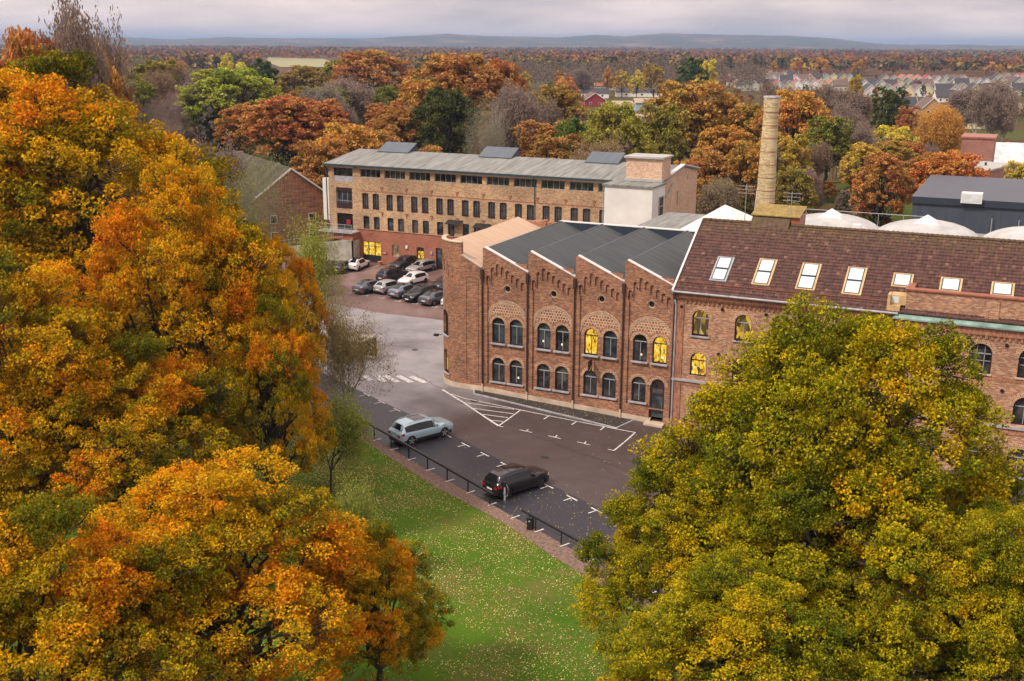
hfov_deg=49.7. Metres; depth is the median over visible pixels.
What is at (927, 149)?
bare tree
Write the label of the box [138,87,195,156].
bare tree
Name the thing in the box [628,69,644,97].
broadleaf tree
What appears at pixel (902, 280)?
roof window
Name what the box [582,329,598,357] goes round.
window
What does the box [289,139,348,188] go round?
broadleaf tree
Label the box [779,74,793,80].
house
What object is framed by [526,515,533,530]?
litter bin
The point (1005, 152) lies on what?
house
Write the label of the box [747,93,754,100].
bare tree
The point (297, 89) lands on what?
broadleaf tree
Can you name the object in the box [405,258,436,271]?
parked car
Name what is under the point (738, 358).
window
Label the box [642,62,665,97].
broadleaf tree
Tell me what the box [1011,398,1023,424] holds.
window
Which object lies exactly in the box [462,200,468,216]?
window
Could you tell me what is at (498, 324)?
window
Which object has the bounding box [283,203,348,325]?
lime tree
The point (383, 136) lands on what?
broadleaf tree
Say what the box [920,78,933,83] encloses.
house
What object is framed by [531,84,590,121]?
broadleaf tree
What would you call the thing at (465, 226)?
window
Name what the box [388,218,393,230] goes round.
window
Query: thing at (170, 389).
oak tree
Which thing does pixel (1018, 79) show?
house
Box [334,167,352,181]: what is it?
window
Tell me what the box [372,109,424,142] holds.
broadleaf tree
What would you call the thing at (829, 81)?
house
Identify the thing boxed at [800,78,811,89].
house
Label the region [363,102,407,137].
broadleaf tree
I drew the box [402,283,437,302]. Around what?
parked car
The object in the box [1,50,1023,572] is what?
ground
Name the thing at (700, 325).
window
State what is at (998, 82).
birch tree
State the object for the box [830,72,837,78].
house
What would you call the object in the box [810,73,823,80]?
house
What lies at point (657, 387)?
door
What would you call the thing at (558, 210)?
window
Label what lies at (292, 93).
broadleaf tree
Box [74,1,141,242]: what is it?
bare tree
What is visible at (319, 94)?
bare tree
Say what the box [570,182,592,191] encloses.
window
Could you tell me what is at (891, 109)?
broadleaf tree
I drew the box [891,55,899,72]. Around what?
broadleaf tree
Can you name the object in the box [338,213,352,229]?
window
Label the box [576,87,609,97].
house
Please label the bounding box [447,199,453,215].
window
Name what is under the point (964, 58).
broadleaf tree
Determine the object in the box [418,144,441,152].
broadleaf tree
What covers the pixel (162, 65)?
broadleaf tree
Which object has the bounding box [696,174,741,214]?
bare tree
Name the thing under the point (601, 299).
round window
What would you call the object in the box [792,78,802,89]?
house
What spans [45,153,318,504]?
oak tree
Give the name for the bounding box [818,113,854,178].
birch tree
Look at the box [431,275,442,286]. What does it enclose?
parked car
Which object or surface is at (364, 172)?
window
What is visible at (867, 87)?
house
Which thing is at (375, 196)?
window
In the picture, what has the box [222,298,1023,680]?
road
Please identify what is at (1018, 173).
broadleaf tree
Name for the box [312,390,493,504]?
rail fence
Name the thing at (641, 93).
house
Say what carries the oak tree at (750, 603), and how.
on the lawn at (460, 634)
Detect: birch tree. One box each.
[525,88,538,101]
[755,131,785,175]
[756,77,798,129]
[789,82,843,123]
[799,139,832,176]
[818,82,873,123]
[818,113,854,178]
[821,110,847,180]
[831,98,871,132]
[848,118,876,150]
[938,79,1021,132]
[963,86,1021,138]
[987,78,1023,141]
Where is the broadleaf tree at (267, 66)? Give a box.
[246,58,279,88]
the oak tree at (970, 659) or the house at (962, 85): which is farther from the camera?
the house at (962, 85)
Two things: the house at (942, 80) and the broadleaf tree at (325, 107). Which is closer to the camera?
the broadleaf tree at (325, 107)
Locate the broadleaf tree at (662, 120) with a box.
[636,102,689,164]
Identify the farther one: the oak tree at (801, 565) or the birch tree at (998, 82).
the birch tree at (998, 82)
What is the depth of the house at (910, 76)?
886.33 m
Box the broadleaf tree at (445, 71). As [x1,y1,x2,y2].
[402,52,519,112]
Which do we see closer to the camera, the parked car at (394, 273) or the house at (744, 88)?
the parked car at (394, 273)
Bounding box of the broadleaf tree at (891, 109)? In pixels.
[870,86,909,134]
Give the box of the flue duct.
[322,177,329,219]
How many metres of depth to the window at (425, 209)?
147.25 m
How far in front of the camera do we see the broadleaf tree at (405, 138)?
228.50 m
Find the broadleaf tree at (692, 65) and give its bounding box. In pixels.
[674,57,709,89]
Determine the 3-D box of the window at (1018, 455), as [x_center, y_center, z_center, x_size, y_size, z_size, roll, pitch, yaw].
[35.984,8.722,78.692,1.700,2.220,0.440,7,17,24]
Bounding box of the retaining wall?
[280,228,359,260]
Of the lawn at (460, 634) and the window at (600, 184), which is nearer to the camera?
the lawn at (460, 634)
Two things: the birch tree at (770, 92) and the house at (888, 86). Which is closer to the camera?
the birch tree at (770, 92)
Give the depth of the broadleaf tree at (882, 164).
163.10 m
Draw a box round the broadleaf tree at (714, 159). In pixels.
[684,148,738,213]
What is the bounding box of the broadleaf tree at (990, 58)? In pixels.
[982,56,992,74]
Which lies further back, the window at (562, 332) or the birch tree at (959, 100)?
the birch tree at (959, 100)
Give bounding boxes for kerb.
[473,389,632,428]
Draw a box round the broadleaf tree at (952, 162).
[907,149,990,204]
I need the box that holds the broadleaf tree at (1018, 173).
[1002,159,1023,178]
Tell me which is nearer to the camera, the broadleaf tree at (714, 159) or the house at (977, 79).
the broadleaf tree at (714, 159)
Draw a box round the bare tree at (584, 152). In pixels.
[569,132,628,159]
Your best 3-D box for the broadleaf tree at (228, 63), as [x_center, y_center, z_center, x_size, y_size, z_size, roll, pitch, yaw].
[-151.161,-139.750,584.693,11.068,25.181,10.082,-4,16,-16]
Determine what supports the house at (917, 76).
on the ground at (1017, 136)
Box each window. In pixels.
[270,215,276,223]
[308,213,315,220]
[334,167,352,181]
[336,187,352,208]
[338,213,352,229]
[361,169,379,177]
[362,193,368,208]
[364,216,369,228]
[373,194,378,209]
[374,217,379,229]
[385,171,404,179]
[387,195,392,210]
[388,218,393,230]
[392,245,398,256]
[397,195,403,211]
[398,219,403,231]
[410,172,429,180]
[411,196,417,212]
[412,220,417,232]
[417,247,423,258]
[422,197,428,213]
[423,221,428,233]
[435,174,455,182]
[436,198,442,214]
[437,222,442,234]
[442,311,448,337]
[443,350,449,374]
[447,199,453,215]
[448,224,453,235]
[461,175,481,184]
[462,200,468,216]
[463,224,468,235]
[473,201,479,217]
[487,177,508,185]
[488,202,494,218]
[489,358,505,384]
[490,318,505,345]
[500,203,506,219]
[505,286,509,292]
[507,320,523,347]
[507,360,523,386]
[514,178,536,187]
[515,204,521,217]
[527,205,533,219]
[534,364,551,390]
[535,323,551,351]
[542,180,564,189]
[543,206,549,220]
[551,291,556,297]
[552,366,569,393]
[553,325,569,353]
[554,207,561,221]
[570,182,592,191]
[571,208,577,220]
[580,370,597,397]
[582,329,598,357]
[583,209,590,221]
[598,296,604,302]
[599,183,602,191]
[599,210,603,222]
[599,373,616,400]
[600,331,617,359]
[628,377,646,404]
[630,334,647,363]
[648,301,654,307]
[650,337,667,366]
[688,393,699,415]
[689,310,708,338]
[690,353,706,376]
[709,256,734,281]
[732,315,751,342]
[732,358,743,380]
[751,258,777,286]
[795,262,821,290]
[841,266,867,295]
[891,273,913,287]
[939,277,962,291]
[959,443,976,469]
[965,344,991,375]
[990,281,1014,295]
[1006,449,1023,479]
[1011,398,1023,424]
[1015,351,1023,379]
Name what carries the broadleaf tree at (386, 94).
on the ground at (1017, 136)
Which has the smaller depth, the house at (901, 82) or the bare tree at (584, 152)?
the bare tree at (584, 152)
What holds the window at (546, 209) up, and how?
in the yellow brick mill
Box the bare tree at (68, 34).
[34,0,133,259]
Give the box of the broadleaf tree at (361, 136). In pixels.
[302,122,382,180]
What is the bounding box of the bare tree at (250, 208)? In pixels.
[214,139,306,269]
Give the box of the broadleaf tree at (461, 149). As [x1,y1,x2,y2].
[451,135,485,154]
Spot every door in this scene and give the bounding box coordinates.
[363,241,380,262]
[436,248,442,268]
[649,379,664,421]
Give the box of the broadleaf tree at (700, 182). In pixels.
[673,159,704,205]
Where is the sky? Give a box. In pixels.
[0,0,1023,45]
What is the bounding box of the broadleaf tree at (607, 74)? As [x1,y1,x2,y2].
[602,66,612,87]
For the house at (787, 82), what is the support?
on the ground at (1017, 136)
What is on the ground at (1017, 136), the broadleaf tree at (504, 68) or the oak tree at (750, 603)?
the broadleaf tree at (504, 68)
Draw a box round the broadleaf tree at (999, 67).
[995,64,1004,73]
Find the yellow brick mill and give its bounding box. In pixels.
[323,142,699,269]
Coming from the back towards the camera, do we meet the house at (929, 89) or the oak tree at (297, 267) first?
the house at (929, 89)
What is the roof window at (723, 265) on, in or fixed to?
in the brick wing
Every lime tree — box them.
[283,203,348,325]
[290,385,380,494]
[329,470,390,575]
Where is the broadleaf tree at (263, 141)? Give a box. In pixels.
[253,124,292,162]
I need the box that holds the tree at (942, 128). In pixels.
[911,100,966,152]
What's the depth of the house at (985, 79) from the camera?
802.39 m
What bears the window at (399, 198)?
in the yellow brick mill
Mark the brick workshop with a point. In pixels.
(312, 195)
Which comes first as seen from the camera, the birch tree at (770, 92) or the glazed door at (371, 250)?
the glazed door at (371, 250)
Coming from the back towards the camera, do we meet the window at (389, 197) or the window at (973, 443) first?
the window at (389, 197)
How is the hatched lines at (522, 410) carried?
on the road
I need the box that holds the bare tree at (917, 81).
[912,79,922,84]
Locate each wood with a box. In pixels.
[0,44,1023,72]
[513,56,769,94]
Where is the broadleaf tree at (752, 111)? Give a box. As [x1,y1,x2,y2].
[726,103,763,143]
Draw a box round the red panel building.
[961,133,1015,177]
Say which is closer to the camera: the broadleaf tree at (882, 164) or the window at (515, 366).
the window at (515, 366)
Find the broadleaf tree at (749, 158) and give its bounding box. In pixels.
[720,140,760,211]
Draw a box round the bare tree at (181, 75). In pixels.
[174,65,211,134]
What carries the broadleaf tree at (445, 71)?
on the ground at (1017, 136)
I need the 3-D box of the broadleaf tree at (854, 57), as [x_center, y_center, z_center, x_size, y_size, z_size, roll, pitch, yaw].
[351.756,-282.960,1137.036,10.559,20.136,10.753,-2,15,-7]
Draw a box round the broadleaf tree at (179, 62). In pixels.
[177,60,188,70]
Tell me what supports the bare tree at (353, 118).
on the ground at (1017, 136)
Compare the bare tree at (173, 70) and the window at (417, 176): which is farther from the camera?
the bare tree at (173, 70)
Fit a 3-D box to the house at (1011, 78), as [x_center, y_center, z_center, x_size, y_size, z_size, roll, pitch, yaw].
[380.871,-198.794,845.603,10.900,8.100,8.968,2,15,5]
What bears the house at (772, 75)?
on the ground at (1017, 136)
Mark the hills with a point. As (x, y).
(684, 41)
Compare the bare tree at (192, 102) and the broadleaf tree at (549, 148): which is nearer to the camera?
the broadleaf tree at (549, 148)
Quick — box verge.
[310,400,658,614]
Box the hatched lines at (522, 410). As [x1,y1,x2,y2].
[441,389,634,450]
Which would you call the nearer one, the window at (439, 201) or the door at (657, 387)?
the door at (657, 387)
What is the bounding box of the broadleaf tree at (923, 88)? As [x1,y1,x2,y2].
[919,85,926,98]
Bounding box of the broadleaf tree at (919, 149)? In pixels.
[899,141,926,172]
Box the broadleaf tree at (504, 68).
[466,58,526,109]
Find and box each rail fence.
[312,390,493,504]
[521,509,665,587]
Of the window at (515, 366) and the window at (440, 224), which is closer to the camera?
the window at (515, 366)
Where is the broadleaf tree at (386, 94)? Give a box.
[369,85,401,110]
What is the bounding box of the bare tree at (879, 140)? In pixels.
[851,135,888,162]
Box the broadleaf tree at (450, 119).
[401,87,485,153]
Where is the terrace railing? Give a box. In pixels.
[283,222,358,243]
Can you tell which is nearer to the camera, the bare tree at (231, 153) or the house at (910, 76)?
the bare tree at (231, 153)
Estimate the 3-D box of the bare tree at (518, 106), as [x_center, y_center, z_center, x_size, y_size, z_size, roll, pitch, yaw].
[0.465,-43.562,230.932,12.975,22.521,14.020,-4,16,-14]
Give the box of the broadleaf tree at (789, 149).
[776,132,814,172]
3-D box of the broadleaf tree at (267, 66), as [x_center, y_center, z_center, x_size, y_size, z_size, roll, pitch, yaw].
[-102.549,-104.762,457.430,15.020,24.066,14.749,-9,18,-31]
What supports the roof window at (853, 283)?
in the brick wing
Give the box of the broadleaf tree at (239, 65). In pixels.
[235,61,245,68]
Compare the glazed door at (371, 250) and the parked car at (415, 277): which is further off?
the glazed door at (371, 250)
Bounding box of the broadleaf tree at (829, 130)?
[800,115,854,183]
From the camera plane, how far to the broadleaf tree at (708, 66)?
554.50 m
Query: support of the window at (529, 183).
in the yellow brick mill
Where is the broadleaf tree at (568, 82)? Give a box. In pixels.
[555,75,580,105]
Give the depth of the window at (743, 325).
85.54 m
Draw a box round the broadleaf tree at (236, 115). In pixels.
[212,101,263,153]
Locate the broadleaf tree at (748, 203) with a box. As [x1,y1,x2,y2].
[738,195,753,213]
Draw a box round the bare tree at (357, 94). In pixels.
[323,74,376,124]
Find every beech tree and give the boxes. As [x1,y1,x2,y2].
[0,25,78,256]
[52,33,127,242]
[107,64,152,246]
[119,87,151,207]
[307,519,456,680]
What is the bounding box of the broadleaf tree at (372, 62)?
[330,49,415,98]
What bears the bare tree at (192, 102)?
on the ground at (1017, 136)
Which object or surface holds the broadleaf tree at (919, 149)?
on the ground at (1017, 136)
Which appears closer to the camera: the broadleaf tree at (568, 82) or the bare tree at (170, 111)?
the bare tree at (170, 111)
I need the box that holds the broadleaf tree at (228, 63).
[217,52,235,73]
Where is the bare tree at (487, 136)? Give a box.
[459,96,510,154]
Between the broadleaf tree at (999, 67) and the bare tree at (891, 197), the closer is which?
the bare tree at (891, 197)
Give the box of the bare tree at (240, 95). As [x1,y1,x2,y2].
[198,71,251,101]
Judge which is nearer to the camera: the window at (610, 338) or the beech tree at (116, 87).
the window at (610, 338)
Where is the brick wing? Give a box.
[670,203,1023,481]
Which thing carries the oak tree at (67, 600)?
on the lawn at (460, 634)
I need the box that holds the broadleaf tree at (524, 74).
[518,71,531,93]
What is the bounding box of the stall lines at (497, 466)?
[316,393,656,592]
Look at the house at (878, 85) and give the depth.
653.86 m
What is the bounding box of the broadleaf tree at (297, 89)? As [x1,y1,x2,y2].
[294,86,320,96]
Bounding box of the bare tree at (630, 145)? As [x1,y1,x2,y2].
[618,134,634,152]
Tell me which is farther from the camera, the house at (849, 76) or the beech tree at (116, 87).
the house at (849, 76)
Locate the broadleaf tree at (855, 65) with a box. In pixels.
[851,60,864,74]
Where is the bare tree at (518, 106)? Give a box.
[486,77,541,152]
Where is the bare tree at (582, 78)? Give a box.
[570,66,593,88]
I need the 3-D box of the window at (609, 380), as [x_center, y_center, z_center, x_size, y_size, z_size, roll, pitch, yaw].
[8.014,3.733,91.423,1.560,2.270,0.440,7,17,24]
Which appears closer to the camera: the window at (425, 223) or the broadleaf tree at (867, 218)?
the window at (425, 223)
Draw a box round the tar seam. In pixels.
[377,329,628,471]
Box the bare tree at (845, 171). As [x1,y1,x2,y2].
[835,160,867,181]
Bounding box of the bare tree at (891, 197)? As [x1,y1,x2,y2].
[851,184,912,226]
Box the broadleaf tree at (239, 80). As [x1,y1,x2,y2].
[172,67,283,150]
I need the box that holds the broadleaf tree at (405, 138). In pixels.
[398,124,410,141]
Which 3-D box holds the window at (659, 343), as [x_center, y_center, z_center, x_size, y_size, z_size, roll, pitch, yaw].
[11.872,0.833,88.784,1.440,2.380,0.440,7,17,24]
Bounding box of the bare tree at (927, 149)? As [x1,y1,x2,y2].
[921,142,943,177]
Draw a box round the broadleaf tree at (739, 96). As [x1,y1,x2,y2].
[734,92,744,104]
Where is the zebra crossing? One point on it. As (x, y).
(402, 378)
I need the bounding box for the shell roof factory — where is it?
[637,205,1023,239]
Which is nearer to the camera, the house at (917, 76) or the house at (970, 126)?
the house at (970, 126)
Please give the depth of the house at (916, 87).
660.53 m
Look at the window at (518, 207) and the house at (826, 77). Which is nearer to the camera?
the window at (518, 207)
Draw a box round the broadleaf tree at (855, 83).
[846,74,863,99]
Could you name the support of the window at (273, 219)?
in the brick workshop
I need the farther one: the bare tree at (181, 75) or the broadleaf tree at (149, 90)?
the bare tree at (181, 75)
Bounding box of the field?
[267,58,329,66]
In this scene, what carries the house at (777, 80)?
on the ground at (1017, 136)
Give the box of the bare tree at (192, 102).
[171,72,217,146]
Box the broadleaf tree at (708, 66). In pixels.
[692,59,717,103]
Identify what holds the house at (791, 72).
on the ground at (1017, 136)
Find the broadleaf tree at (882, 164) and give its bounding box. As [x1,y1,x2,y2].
[848,150,914,226]
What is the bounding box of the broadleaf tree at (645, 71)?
[640,64,657,87]
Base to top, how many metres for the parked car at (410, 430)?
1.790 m
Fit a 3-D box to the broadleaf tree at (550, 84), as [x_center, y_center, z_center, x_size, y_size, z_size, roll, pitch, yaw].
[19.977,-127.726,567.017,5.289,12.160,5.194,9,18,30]
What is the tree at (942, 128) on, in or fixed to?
on the ground at (1017, 136)
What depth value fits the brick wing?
83.92 m
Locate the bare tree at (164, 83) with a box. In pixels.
[143,66,179,125]
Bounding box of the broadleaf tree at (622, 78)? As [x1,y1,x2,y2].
[612,69,630,97]
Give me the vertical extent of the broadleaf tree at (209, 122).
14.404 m
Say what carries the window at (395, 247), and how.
in the yellow brick mill
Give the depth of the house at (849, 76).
906.87 m
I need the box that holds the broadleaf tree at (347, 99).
[310,87,353,114]
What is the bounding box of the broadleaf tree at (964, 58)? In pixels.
[959,56,971,61]
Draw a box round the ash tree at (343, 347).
[308,286,399,440]
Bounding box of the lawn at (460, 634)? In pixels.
[0,322,728,680]
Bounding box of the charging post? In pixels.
[503,481,507,500]
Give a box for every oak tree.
[0,43,269,447]
[0,247,162,580]
[0,330,261,548]
[0,484,241,680]
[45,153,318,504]
[52,444,381,680]
[201,292,339,538]
[241,234,337,428]
[568,441,826,668]
[590,544,916,680]
[627,288,1023,666]
[691,435,1023,680]
[839,493,1023,680]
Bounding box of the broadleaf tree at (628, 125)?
[578,101,657,158]
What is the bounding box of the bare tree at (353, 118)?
[308,96,359,135]
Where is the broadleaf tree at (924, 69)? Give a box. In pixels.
[921,60,929,74]
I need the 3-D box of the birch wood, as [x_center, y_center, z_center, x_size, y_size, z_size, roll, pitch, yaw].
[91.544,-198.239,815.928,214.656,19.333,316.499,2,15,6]
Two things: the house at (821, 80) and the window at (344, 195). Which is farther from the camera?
the house at (821, 80)
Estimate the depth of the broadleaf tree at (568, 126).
190.48 m
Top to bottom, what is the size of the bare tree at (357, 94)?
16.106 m
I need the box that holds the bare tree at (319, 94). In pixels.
[296,81,346,113]
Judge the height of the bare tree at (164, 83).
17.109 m
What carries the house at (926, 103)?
on the ground at (1017, 136)
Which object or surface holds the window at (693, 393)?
in the brick wing
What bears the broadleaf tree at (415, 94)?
on the ground at (1017, 136)
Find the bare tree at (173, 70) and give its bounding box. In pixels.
[160,56,184,76]
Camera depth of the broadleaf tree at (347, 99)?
261.97 m
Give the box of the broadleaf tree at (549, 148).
[525,133,589,158]
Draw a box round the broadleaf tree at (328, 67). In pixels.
[322,58,371,87]
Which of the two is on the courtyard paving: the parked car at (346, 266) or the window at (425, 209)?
the parked car at (346, 266)
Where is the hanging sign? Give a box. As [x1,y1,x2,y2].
[588,359,591,372]
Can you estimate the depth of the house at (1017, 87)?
689.94 m
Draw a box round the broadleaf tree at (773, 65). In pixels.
[768,61,777,71]
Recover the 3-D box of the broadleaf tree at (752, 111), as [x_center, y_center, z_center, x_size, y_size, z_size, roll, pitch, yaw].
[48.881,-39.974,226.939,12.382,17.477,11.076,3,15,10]
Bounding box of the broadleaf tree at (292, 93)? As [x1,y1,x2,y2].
[285,89,303,123]
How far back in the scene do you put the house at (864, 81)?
747.74 m
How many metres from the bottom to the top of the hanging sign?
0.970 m
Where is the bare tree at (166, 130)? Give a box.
[145,114,186,147]
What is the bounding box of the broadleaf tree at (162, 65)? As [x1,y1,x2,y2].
[130,59,185,101]
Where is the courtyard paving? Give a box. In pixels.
[273,256,442,319]
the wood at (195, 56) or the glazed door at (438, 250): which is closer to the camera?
the glazed door at (438, 250)
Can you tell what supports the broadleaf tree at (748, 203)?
on the ground at (1017, 136)
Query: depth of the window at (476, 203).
144.12 m
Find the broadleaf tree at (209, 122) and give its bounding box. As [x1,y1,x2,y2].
[195,91,238,150]
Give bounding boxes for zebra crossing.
[363,375,426,382]
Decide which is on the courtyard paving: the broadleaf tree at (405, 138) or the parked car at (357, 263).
the parked car at (357, 263)
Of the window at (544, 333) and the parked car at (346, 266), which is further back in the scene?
the parked car at (346, 266)
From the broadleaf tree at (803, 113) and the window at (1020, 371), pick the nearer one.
the window at (1020, 371)
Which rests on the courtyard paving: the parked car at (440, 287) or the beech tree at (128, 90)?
the parked car at (440, 287)
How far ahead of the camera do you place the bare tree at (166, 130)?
209.88 m
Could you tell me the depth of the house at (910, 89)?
657.42 m
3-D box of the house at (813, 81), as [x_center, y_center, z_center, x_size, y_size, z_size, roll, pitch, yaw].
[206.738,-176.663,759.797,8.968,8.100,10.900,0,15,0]
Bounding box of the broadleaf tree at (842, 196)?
[834,189,854,213]
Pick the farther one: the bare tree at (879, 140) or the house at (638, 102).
the house at (638, 102)
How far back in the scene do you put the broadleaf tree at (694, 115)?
222.59 m
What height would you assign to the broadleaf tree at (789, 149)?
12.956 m
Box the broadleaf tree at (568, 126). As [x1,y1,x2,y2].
[552,116,586,158]
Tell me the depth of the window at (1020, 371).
77.22 m
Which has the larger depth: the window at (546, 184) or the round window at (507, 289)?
the window at (546, 184)
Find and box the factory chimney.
[754,96,780,209]
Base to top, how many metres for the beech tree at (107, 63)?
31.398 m
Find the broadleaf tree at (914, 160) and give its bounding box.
[903,151,932,190]
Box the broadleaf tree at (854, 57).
[848,56,857,70]
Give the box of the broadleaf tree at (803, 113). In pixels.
[747,88,834,154]
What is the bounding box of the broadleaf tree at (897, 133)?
[873,124,919,176]
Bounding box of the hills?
[0,33,1023,50]
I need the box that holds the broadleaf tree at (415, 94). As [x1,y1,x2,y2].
[390,79,439,143]
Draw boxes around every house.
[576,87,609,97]
[581,91,604,106]
[594,83,633,89]
[612,99,633,111]
[615,87,666,96]
[633,97,659,111]
[738,79,749,90]
[750,80,759,90]
[765,72,783,75]
[768,73,776,78]
[771,79,785,88]
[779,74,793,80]
[782,79,794,90]
[786,70,798,74]
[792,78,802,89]
[796,73,809,79]
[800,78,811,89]
[808,77,820,89]
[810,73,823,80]
[818,77,824,89]
[823,72,831,81]
[823,78,834,89]
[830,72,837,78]
[832,78,848,90]
[837,72,846,78]
[845,72,852,80]
[854,78,869,89]
[862,83,874,95]
[864,77,879,84]
[872,83,885,96]
[873,78,885,86]
[878,73,888,78]
[881,95,917,111]
[882,78,897,85]
[883,83,896,95]
[895,77,905,85]
[898,73,906,79]
[898,83,914,96]
[903,77,910,83]
[906,73,913,79]
[911,74,922,80]
[911,83,926,96]
[915,95,941,114]
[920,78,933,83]
[922,74,931,78]
[922,82,933,95]
[932,74,941,79]
[932,89,953,101]
[933,82,952,90]
[938,77,948,82]
[947,74,960,77]
[950,82,960,90]
[952,77,969,84]
[958,82,967,88]
[958,114,987,128]
[964,82,981,93]
[973,76,981,82]
[980,77,991,82]
[988,76,997,81]
[993,72,1001,77]
[994,142,1023,171]
[1003,75,1017,80]
[1009,82,1023,94]
[1012,76,1023,82]
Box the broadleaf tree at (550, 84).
[548,80,555,96]
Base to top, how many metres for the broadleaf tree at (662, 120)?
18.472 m
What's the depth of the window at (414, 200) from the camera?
147.90 m
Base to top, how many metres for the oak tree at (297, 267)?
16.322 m
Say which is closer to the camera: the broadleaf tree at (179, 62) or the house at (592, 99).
the house at (592, 99)
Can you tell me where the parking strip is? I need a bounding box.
[310,373,941,680]
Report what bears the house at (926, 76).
on the ground at (1017, 136)
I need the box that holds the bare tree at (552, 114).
[518,93,564,149]
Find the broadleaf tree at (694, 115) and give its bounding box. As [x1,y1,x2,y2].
[640,79,749,158]
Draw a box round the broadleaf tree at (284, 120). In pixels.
[238,94,327,167]
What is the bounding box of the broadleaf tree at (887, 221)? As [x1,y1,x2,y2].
[880,216,891,225]
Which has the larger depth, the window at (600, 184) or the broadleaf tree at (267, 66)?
the broadleaf tree at (267, 66)
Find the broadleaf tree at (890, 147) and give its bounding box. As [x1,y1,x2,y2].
[872,139,919,177]
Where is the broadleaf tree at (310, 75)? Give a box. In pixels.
[272,65,329,95]
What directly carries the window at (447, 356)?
in the sawtooth hall
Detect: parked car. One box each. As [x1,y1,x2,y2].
[319,260,334,273]
[333,260,348,272]
[348,257,369,270]
[352,279,377,293]
[373,279,402,293]
[376,267,408,280]
[387,283,413,298]
[388,414,452,445]
[389,254,417,269]
[398,270,428,284]
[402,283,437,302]
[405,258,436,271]
[418,289,442,305]
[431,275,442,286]
[437,283,442,290]
[482,463,548,497]
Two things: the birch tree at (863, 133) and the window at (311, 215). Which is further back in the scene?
the birch tree at (863, 133)
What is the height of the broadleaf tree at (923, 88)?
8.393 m
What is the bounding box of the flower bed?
[475,390,631,426]
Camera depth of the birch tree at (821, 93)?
300.25 m
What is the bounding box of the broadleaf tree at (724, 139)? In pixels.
[691,124,753,178]
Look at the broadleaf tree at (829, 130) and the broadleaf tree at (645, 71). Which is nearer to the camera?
the broadleaf tree at (829, 130)
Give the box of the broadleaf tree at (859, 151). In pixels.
[837,142,879,201]
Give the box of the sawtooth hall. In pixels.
[441,217,695,427]
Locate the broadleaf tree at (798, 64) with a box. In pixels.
[792,60,803,72]
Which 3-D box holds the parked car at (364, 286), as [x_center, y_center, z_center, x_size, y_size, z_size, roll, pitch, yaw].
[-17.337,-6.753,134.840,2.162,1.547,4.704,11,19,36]
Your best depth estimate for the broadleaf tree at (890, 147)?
190.70 m
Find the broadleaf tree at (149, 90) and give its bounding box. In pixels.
[128,80,167,133]
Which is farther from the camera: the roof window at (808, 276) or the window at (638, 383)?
the window at (638, 383)
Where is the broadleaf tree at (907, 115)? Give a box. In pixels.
[893,105,920,135]
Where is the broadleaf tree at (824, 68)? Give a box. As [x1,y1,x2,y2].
[814,57,829,73]
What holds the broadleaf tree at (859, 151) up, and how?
on the ground at (1017, 136)
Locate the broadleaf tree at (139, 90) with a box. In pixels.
[121,72,148,122]
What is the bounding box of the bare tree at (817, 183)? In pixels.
[789,165,824,208]
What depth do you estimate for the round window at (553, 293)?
91.81 m
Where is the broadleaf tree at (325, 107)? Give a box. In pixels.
[295,98,348,141]
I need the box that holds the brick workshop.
[229,151,330,244]
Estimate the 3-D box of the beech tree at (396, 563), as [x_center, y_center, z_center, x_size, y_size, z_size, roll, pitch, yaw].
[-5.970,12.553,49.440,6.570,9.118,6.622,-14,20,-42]
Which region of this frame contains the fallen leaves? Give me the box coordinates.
[0,383,719,680]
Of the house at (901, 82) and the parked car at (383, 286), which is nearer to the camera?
the parked car at (383, 286)
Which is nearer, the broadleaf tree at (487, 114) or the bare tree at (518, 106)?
the bare tree at (518, 106)
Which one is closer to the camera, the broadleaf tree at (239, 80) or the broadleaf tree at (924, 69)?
the broadleaf tree at (239, 80)
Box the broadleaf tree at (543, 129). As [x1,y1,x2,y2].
[511,119,569,156]
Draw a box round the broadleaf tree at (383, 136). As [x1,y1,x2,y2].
[354,128,400,148]
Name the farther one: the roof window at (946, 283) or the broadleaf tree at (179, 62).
the broadleaf tree at (179, 62)
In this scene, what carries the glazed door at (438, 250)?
in the yellow brick mill
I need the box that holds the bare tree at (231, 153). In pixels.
[177,127,258,228]
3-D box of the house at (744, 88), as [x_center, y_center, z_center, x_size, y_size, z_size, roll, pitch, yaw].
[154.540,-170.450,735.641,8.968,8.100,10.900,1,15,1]
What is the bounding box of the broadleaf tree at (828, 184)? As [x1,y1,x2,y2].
[820,179,836,202]
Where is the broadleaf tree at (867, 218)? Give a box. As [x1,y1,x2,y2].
[866,204,881,220]
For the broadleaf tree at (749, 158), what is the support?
on the ground at (1017, 136)
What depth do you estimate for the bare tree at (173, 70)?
277.05 m
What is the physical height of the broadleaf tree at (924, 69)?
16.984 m
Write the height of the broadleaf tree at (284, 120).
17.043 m
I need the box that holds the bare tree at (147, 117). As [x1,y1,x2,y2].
[137,101,168,131]
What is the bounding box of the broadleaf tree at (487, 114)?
[473,111,492,145]
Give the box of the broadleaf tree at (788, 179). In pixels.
[775,167,818,214]
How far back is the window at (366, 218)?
151.85 m
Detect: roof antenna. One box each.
[738,184,754,219]
[783,191,800,213]
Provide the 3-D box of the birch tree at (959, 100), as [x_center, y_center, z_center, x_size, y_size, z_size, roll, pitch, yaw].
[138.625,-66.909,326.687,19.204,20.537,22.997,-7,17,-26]
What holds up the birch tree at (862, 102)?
on the ground at (1017, 136)
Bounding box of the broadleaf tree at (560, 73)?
[553,70,569,84]

